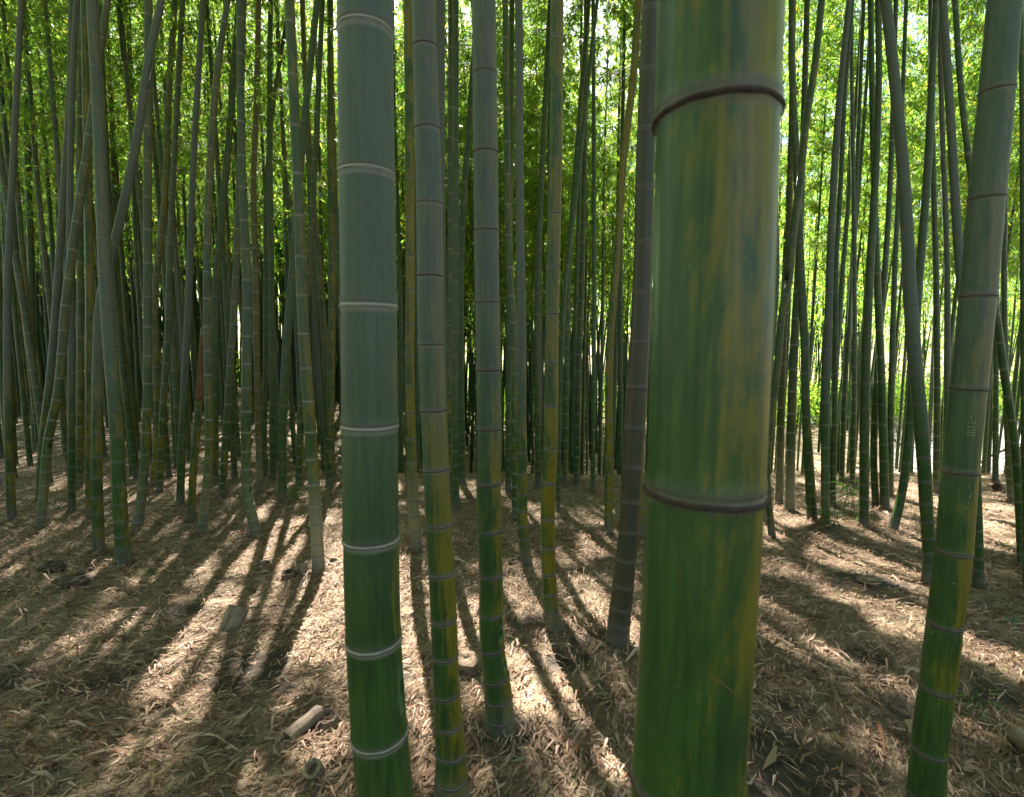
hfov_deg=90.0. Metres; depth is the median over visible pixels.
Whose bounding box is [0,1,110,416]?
bamboo
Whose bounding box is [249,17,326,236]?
bamboo
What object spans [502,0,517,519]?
bamboo
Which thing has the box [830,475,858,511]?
seedling
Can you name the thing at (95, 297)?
bamboo
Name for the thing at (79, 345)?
bamboo
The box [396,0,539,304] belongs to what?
bamboo
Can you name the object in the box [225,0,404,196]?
bamboo
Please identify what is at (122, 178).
bamboo
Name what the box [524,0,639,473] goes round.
bamboo
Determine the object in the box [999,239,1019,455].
bamboo
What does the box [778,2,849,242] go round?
bamboo
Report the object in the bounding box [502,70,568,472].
bamboo
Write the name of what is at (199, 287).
bamboo
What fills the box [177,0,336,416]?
bamboo
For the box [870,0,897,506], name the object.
bamboo
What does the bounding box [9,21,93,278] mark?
bamboo
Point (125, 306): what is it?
bamboo
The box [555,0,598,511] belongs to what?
bamboo
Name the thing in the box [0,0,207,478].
bamboo
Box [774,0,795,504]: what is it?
bamboo
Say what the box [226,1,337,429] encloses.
bamboo
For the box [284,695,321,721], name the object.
stick
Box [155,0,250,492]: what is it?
bamboo
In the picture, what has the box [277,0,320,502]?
bamboo
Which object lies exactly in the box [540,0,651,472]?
bamboo
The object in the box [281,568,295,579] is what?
bamboo stump
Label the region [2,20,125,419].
bamboo
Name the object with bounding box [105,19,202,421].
bamboo
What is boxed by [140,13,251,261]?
bamboo
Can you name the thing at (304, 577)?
stick
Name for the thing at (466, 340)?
bamboo
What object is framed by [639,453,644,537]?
bamboo
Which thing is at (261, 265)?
bamboo
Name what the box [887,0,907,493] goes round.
bamboo
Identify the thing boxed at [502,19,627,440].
bamboo
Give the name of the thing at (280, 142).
bamboo
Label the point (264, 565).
bamboo stump
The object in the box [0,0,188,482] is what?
bamboo
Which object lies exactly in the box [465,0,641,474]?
bamboo
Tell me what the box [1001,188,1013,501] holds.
bamboo
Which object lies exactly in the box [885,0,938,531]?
bamboo
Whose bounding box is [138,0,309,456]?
bamboo
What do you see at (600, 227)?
bamboo
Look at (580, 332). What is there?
bamboo
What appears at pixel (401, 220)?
bamboo
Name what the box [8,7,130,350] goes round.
bamboo
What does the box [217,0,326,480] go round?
bamboo
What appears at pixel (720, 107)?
bamboo
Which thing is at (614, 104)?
bamboo
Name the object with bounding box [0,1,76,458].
bamboo
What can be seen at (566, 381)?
bamboo
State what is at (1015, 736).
bamboo offcut
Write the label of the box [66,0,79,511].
bamboo
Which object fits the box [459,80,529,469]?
bamboo
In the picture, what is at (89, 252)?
bamboo
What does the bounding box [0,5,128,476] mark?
bamboo
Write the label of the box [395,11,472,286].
bamboo
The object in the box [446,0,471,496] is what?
bamboo
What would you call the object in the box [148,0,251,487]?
bamboo
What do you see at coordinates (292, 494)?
seedling
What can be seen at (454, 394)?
bamboo
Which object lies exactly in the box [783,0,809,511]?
bamboo
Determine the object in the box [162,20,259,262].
bamboo
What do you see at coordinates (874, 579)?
bamboo offcut
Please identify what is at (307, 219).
bamboo
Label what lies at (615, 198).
bamboo
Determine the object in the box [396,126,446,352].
bamboo
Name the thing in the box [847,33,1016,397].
bamboo
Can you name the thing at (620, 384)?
bamboo
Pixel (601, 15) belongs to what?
sky
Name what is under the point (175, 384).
bamboo
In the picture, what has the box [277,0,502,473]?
bamboo
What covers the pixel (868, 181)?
bamboo
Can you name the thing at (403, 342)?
bamboo
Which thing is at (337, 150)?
bamboo
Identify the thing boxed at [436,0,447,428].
bamboo
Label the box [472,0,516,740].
bamboo
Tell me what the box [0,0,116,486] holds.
bamboo
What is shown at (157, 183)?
bamboo
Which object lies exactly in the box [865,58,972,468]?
bamboo
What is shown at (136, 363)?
bamboo
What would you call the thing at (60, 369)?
bamboo
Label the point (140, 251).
bamboo
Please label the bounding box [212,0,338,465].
bamboo
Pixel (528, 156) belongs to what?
bamboo
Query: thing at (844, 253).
bamboo
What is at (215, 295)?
bamboo
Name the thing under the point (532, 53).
bamboo
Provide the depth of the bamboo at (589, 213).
13.47 m
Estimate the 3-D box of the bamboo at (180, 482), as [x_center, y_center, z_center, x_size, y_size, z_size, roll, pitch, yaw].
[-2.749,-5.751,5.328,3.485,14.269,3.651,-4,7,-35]
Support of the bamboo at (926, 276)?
on the ground
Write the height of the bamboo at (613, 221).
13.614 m
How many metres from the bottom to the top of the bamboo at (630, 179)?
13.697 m
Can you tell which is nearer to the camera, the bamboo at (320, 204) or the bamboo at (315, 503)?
the bamboo at (315, 503)
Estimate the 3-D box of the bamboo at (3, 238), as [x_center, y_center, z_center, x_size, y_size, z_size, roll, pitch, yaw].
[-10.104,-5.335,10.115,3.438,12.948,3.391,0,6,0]
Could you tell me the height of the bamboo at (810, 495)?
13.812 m
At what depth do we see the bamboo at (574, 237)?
16.83 m
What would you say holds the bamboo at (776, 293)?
on the ground
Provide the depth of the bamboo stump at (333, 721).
2.22 m
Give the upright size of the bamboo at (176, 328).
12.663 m
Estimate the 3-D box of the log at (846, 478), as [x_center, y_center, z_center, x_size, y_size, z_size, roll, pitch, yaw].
[4.819,1.152,7.241,0.351,0.113,0.107,-1,4,-2]
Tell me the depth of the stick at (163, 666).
2.59 m
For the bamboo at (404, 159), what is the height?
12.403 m
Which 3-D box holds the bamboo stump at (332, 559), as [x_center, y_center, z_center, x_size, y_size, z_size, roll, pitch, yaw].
[-1.432,1.323,4.113,0.092,0.055,0.088,7,19,-2]
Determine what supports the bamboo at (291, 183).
on the ground
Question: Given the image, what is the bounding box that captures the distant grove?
[0,0,1019,475]
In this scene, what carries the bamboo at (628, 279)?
on the ground
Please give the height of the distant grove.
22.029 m
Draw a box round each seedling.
[139,564,156,575]
[287,481,305,501]
[815,505,850,529]
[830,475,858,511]
[957,684,1006,713]
[1003,616,1020,626]
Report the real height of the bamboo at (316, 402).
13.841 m
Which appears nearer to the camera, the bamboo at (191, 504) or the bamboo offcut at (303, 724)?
the bamboo offcut at (303, 724)
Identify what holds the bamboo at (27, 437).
on the ground
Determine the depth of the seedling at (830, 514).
4.98 m
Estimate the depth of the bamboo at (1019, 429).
16.87 m
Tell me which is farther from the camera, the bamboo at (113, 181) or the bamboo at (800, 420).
the bamboo at (800, 420)
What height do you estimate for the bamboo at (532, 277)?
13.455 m
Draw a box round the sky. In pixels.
[14,0,1019,348]
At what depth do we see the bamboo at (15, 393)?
15.73 m
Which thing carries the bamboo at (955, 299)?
on the ground
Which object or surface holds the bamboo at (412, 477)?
on the ground
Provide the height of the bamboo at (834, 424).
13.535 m
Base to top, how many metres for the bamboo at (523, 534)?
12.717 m
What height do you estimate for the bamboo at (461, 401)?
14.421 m
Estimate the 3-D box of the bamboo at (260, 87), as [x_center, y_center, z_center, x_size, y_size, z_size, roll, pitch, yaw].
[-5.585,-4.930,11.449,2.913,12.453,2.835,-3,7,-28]
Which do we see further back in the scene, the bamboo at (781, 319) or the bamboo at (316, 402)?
the bamboo at (316, 402)
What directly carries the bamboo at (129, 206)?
on the ground
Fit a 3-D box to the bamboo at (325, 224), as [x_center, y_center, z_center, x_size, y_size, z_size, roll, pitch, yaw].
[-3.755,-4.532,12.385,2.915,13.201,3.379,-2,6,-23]
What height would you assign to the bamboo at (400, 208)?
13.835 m
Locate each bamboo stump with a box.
[256,560,271,571]
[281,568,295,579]
[296,561,308,574]
[314,708,338,730]
[328,557,339,565]
[458,650,479,676]
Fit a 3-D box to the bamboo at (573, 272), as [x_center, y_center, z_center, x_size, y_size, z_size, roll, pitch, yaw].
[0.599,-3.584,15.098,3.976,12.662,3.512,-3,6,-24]
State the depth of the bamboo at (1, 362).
7.16 m
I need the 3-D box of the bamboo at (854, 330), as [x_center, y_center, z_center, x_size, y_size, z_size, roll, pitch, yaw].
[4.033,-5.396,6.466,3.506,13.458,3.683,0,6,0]
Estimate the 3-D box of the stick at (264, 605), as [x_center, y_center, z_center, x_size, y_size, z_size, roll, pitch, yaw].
[-1.562,1.333,3.311,0.296,0.052,0.039,0,6,0]
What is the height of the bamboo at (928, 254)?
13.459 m
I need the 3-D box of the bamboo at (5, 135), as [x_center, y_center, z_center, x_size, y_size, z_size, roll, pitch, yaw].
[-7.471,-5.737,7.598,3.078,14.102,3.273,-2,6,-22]
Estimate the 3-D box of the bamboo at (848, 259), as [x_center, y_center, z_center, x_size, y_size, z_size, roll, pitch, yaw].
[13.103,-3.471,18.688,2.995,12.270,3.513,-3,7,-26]
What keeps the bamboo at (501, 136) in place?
on the ground
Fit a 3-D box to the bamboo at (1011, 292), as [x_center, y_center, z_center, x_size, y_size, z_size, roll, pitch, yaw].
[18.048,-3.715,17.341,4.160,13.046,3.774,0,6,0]
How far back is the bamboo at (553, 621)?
2.82 m
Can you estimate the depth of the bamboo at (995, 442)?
7.29 m
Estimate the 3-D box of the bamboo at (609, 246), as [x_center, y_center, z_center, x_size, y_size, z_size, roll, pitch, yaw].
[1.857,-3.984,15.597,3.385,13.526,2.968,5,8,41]
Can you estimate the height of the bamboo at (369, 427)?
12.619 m
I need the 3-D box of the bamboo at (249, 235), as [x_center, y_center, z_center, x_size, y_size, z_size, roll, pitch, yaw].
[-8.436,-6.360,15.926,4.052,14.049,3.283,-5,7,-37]
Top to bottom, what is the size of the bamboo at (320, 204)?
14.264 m
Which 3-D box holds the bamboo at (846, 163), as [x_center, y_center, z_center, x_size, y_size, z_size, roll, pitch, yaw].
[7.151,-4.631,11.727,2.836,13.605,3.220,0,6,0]
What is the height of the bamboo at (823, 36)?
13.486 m
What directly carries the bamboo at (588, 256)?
on the ground
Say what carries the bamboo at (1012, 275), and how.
on the ground
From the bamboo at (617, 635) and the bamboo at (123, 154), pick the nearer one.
the bamboo at (617, 635)
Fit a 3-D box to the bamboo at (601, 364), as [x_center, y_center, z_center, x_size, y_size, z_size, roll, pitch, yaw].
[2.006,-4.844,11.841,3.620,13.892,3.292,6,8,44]
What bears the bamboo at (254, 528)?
on the ground
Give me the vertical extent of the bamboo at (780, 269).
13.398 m
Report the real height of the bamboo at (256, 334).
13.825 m
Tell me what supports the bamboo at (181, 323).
on the ground
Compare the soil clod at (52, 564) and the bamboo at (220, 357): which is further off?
the bamboo at (220, 357)
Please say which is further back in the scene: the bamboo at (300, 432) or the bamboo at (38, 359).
the bamboo at (38, 359)
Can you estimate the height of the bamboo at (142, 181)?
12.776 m
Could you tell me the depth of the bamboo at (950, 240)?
17.33 m
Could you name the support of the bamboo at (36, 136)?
on the ground
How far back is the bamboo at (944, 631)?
1.43 m
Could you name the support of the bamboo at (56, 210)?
on the ground
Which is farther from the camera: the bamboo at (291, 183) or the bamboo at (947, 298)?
the bamboo at (291, 183)
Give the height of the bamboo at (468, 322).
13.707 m
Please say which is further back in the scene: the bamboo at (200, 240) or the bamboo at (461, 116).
the bamboo at (200, 240)
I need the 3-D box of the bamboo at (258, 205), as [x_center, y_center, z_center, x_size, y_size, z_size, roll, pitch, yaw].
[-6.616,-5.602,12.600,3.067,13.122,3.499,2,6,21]
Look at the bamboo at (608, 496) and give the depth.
4.66 m
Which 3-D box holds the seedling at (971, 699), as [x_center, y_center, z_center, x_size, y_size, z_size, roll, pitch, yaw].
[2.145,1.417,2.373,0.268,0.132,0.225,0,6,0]
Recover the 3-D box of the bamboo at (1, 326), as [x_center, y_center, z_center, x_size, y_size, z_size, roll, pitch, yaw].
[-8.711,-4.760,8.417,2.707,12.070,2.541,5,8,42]
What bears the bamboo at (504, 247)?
on the ground
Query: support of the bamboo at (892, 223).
on the ground
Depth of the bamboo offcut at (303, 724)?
2.16 m
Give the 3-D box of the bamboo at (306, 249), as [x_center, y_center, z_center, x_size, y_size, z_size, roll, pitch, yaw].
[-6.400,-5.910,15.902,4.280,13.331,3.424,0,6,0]
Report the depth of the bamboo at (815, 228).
16.47 m
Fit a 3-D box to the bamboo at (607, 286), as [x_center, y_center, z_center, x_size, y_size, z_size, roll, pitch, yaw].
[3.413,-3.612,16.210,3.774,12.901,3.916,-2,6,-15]
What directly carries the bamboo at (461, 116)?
on the ground
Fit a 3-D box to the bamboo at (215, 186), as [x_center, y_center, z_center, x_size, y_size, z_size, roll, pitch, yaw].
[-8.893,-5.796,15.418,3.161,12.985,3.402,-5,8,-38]
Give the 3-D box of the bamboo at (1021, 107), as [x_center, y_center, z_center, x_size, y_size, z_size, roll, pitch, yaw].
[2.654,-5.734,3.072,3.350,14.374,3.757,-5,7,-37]
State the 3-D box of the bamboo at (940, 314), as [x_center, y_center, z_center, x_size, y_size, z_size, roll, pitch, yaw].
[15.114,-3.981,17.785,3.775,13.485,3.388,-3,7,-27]
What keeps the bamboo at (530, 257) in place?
on the ground
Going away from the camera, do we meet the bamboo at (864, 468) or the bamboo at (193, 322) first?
the bamboo at (864, 468)
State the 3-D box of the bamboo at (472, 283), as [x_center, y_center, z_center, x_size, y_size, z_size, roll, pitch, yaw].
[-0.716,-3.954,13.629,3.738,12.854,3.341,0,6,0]
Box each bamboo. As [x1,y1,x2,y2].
[0,0,62,453]
[0,0,75,465]
[0,0,110,484]
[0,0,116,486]
[0,0,118,439]
[0,0,136,473]
[0,0,178,456]
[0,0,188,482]
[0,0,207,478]
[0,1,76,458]
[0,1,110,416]
[0,3,134,397]
[0,5,75,467]
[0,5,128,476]
[0,7,64,398]
[0,8,63,275]
[0,12,64,422]
[0,14,65,449]
[0,19,63,220]
[0,24,93,425]
[0,53,22,415]
[0,53,52,417]
[0,57,95,357]
[1,2,142,454]
[1,5,133,270]
[1,6,137,170]
[1,33,62,295]
[2,5,131,273]
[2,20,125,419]
[3,0,24,520]
[5,0,193,474]
[5,6,157,303]
[8,0,253,467]
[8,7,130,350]
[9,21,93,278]
[12,1,154,274]
[14,0,207,449]
[15,27,75,413]
[21,0,142,427]
[23,0,54,451]
[27,0,251,463]
[30,9,163,440]
[31,0,266,460]
[34,0,72,501]
[34,0,110,528]
[35,17,183,303]
[36,25,140,384]
[39,0,253,477]
[41,70,127,414]
[50,2,219,427]
[51,1,251,448]
[52,3,181,444]
[52,18,156,289]
[60,6,173,421]
[62,0,228,439]
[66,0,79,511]
[75,0,318,479]
[76,0,195,488]
[80,0,93,520]
[83,18,203,276]
[86,0,132,565]
[91,0,164,553]
[92,10,181,294]
[93,52,232,385]
[99,0,230,461]
[105,0,290,450]
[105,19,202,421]
[106,0,264,176]
[106,6,223,211]
[108,0,231,422]
[112,14,229,368]
[113,0,249,381]
[113,0,275,430]
[115,3,232,327]
[122,5,258,414]
[131,0,152,525]
[136,0,314,444]
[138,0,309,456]
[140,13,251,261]
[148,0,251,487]
[153,3,263,277]
[154,0,296,473]
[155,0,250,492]
[158,1,282,423]
[158,8,280,346]
[159,0,403,484]
[161,1,291,356]
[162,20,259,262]
[166,5,266,305]
[175,0,205,504]
[176,17,306,404]
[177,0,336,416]
[177,1,335,452]
[184,0,323,180]
[184,1,338,447]
[186,328,203,520]
[188,0,308,462]
[197,0,230,532]
[211,0,284,482]
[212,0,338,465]
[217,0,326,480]
[218,0,246,497]
[220,18,290,381]
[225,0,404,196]
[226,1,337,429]
[232,6,338,348]
[235,9,336,417]
[236,0,261,535]
[245,0,396,472]
[246,4,338,442]
[247,0,403,443]
[248,3,400,368]
[249,12,337,449]
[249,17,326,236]
[250,0,263,492]
[260,4,403,329]
[262,2,285,476]
[265,0,338,409]
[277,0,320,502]
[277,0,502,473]
[278,44,337,271]
[282,25,337,269]
[284,0,326,572]
[295,0,324,487]
[295,0,405,259]
[304,0,471,473]
[304,22,399,267]
[305,59,403,282]
[319,1,447,413]
[325,0,335,487]
[326,98,405,289]
[335,4,471,306]
[336,0,414,796]
[394,0,502,223]
[394,1,542,285]
[395,0,581,149]
[395,1,514,151]
[395,7,503,405]
[395,8,502,363]
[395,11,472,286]
[395,66,469,245]
[395,88,405,458]
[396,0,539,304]
[396,112,504,348]
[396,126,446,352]
[401,0,636,227]
[403,0,422,551]
[412,0,471,796]
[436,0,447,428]
[445,0,547,472]
[445,0,635,402]
[445,10,546,259]
[445,28,546,290]
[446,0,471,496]
[446,1,577,296]
[446,4,545,310]
[451,0,459,508]
[458,50,472,483]
[459,0,597,329]
[459,50,546,471]
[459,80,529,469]
[464,186,529,354]
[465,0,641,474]
[468,142,544,343]
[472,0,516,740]
[496,0,514,492]
[496,0,632,172]
[496,2,608,256]
[497,60,610,370]
[498,57,600,471]
[501,1,616,298]
[501,62,573,413]
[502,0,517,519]
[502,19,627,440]
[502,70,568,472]
[514,0,637,474]
[514,92,613,293]
[515,0,532,566]
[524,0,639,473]
[524,0,641,483]
[525,0,640,193]
[527,94,634,474]
[528,76,632,448]
[534,0,576,487]
[537,0,641,474]
[539,0,641,475]
[540,0,563,633]
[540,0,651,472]
[546,69,637,473]
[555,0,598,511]
[560,64,636,331]
[562,0,590,483]
[566,1,641,171]
[566,63,638,444]
[588,1,637,272]
[588,32,655,286]
[590,0,595,490]
[604,0,641,534]
[604,0,656,648]
[623,130,655,346]
[623,138,655,310]
[629,0,785,796]
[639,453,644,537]
[764,217,779,522]
[766,0,824,537]
[771,0,881,472]
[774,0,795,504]
[774,0,865,473]
[777,90,823,317]
[778,0,896,474]
[778,0,918,407]
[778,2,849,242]
[778,55,865,472]
[778,60,865,472]
[779,67,882,470]
[781,1,966,414]
[782,0,937,448]
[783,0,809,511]
[783,0,858,100]
[783,0,983,473]
[785,0,856,486]
[788,0,817,520]
[799,1,971,457]
[807,3,970,444]
[809,23,930,473]
[816,140,929,371]
[821,0,852,524]
[825,0,925,483]
[830,0,853,505]
[840,73,972,472]
[844,0,1016,473]
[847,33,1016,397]
[857,0,882,527]
[864,0,1019,226]
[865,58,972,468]
[868,0,889,510]
[868,1,1019,465]
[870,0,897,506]
[874,0,950,449]
[879,87,964,472]
[880,0,934,584]
[881,0,1019,264]
[881,0,1019,474]
[881,59,977,434]
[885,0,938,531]
[886,114,1018,363]
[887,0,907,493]
[892,96,1018,354]
[905,0,1022,796]
[910,2,1019,242]
[912,0,998,482]
[912,85,1017,287]
[913,86,974,449]
[920,0,1019,473]
[925,104,1019,331]
[928,0,940,494]
[939,0,985,589]
[948,54,1019,473]
[949,76,1020,455]
[952,0,1021,566]
[956,71,1019,178]
[965,80,1019,424]
[973,122,1019,464]
[999,233,1019,335]
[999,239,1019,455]
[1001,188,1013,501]
[1011,126,1020,441]
[1019,0,1023,586]
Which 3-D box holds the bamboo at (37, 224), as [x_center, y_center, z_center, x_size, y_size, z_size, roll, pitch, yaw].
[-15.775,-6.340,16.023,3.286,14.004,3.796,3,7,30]
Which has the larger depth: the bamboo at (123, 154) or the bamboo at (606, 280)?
the bamboo at (606, 280)
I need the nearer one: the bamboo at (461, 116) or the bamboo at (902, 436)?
the bamboo at (461, 116)
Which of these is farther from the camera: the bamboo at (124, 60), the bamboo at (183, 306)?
the bamboo at (183, 306)
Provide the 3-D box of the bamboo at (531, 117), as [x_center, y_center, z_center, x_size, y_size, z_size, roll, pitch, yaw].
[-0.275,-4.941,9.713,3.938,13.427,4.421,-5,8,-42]
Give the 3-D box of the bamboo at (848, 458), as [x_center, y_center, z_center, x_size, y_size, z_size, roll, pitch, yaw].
[10.925,-3.995,15.511,3.749,13.603,3.501,0,6,0]
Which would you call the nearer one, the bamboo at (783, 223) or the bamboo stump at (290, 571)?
the bamboo stump at (290, 571)
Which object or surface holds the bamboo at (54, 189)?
on the ground
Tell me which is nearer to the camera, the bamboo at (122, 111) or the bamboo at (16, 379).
the bamboo at (122, 111)
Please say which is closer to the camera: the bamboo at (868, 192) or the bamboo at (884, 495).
the bamboo at (884, 495)
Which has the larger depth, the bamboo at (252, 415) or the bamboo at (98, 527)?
the bamboo at (252, 415)
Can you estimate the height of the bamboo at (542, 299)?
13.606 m
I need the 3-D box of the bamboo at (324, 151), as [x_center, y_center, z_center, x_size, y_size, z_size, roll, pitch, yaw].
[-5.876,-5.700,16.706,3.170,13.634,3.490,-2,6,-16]
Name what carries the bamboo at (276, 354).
on the ground
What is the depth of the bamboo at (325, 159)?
13.69 m
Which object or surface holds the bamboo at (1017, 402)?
on the ground
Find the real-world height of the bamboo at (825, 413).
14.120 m
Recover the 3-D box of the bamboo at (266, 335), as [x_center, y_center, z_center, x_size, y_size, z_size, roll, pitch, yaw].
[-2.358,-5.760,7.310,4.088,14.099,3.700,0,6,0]
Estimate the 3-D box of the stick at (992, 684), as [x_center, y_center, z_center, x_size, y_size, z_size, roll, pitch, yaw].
[2.306,1.389,2.479,0.077,0.031,0.251,0,6,0]
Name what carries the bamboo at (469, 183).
on the ground
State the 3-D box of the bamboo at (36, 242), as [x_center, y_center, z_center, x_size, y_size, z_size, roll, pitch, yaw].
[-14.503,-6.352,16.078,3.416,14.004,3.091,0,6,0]
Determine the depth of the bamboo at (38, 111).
11.29 m
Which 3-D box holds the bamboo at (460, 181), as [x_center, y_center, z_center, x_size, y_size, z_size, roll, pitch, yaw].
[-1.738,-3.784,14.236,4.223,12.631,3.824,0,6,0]
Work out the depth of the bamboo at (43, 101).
7.37 m
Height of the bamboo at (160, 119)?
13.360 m
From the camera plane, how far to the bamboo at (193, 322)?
12.68 m
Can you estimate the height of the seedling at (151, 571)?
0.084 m
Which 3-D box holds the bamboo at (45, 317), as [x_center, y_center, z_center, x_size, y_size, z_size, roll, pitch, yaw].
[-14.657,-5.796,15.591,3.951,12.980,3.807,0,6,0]
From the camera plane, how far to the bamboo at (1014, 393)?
12.34 m
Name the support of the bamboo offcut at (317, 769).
on the ground
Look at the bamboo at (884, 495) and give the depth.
5.56 m
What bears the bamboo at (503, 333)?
on the ground
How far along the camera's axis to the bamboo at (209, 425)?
4.70 m
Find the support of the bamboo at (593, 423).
on the ground
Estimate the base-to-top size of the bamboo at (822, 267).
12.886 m
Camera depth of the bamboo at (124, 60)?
7.30 m
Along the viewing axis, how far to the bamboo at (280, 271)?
12.32 m
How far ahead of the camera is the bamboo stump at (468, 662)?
2.63 m
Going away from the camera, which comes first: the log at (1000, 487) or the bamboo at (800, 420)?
the log at (1000, 487)
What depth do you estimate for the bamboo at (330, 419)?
6.62 m
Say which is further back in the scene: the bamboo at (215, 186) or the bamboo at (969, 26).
the bamboo at (215, 186)
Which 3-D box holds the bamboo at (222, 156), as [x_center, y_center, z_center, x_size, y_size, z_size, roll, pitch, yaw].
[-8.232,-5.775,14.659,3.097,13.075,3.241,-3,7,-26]
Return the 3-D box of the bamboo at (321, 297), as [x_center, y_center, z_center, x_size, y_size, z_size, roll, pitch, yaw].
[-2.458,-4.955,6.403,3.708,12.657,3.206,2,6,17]
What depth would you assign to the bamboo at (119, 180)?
16.17 m
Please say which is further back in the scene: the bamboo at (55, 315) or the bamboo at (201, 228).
the bamboo at (201, 228)
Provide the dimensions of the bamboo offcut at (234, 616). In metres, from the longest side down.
0.159 x 0.125 x 0.119 m
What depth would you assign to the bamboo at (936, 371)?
6.31 m
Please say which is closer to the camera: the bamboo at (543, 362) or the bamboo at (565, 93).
the bamboo at (565, 93)
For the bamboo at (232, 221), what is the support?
on the ground
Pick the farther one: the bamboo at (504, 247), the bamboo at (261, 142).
the bamboo at (504, 247)
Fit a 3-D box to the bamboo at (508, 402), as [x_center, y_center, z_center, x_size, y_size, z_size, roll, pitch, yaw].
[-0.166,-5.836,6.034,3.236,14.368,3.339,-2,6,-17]
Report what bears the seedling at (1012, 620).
on the ground
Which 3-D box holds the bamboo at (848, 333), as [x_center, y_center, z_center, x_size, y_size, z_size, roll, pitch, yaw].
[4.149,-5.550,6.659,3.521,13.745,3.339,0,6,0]
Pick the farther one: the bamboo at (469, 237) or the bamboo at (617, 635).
the bamboo at (469, 237)
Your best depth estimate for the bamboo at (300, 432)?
6.55 m
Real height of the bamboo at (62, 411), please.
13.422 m
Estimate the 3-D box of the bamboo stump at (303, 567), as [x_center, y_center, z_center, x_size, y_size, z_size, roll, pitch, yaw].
[-1.602,1.306,3.926,0.086,0.099,0.082,-17,-4,0]
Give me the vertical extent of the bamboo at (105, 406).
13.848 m
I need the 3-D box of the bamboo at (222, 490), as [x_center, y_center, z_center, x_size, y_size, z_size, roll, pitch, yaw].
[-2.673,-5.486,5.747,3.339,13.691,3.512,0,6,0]
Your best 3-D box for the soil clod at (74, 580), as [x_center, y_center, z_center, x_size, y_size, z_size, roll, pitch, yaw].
[-3.199,1.330,3.741,0.221,0.070,0.152,0,6,0]
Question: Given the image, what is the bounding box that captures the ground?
[0,347,1023,796]
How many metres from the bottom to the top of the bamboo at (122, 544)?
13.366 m
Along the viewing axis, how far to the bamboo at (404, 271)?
11.57 m
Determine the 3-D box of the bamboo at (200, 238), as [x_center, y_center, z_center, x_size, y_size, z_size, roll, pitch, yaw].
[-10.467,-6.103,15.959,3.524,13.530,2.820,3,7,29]
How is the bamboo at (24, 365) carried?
on the ground
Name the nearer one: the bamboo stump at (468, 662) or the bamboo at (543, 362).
the bamboo stump at (468, 662)
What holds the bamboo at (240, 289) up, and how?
on the ground
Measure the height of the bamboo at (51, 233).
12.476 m
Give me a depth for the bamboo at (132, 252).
15.36 m
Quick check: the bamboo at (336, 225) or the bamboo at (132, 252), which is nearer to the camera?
the bamboo at (336, 225)
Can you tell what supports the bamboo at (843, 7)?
on the ground
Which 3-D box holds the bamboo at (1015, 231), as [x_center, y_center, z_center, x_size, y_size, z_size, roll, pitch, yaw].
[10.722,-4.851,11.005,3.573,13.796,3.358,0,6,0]
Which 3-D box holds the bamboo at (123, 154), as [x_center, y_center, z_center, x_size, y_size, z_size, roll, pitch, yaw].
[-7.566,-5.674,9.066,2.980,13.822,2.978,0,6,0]
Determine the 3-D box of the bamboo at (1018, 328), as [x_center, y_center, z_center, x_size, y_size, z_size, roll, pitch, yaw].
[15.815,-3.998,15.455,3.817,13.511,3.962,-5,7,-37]
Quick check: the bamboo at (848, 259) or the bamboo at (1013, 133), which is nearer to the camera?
the bamboo at (1013, 133)
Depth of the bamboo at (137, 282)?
8.86 m
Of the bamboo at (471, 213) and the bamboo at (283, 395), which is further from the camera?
the bamboo at (471, 213)
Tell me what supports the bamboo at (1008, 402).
on the ground
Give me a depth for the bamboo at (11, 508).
5.17 m
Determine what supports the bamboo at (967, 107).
on the ground
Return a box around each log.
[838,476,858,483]
[992,482,1005,492]
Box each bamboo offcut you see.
[218,604,248,632]
[282,705,323,742]
[302,757,324,782]
[857,575,884,582]
[1005,726,1023,753]
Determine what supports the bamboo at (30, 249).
on the ground
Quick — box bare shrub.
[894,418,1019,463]
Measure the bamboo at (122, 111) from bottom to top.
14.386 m
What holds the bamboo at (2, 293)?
on the ground
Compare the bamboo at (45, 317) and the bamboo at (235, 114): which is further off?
the bamboo at (45, 317)
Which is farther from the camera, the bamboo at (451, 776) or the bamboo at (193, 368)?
the bamboo at (193, 368)
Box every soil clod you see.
[35,560,66,572]
[58,575,90,588]
[508,556,520,564]
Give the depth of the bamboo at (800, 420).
17.98 m
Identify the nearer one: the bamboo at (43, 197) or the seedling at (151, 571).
the seedling at (151, 571)
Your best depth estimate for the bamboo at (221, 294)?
10.36 m
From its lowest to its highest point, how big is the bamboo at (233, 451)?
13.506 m
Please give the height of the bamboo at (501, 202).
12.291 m
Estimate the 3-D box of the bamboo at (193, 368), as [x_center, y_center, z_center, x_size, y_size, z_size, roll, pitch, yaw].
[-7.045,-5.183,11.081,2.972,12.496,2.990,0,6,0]
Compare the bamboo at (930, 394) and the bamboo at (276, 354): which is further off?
the bamboo at (930, 394)
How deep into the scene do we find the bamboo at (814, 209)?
11.86 m
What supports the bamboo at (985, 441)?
on the ground
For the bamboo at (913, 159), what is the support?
on the ground
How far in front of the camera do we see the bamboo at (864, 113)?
9.13 m
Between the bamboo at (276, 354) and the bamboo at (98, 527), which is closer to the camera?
the bamboo at (98, 527)
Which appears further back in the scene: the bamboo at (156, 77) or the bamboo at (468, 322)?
the bamboo at (468, 322)
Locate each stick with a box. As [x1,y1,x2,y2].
[150,656,183,677]
[248,602,294,608]
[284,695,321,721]
[298,565,311,588]
[969,670,1019,703]
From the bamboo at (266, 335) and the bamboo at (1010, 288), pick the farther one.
the bamboo at (1010, 288)
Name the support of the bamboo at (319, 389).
on the ground

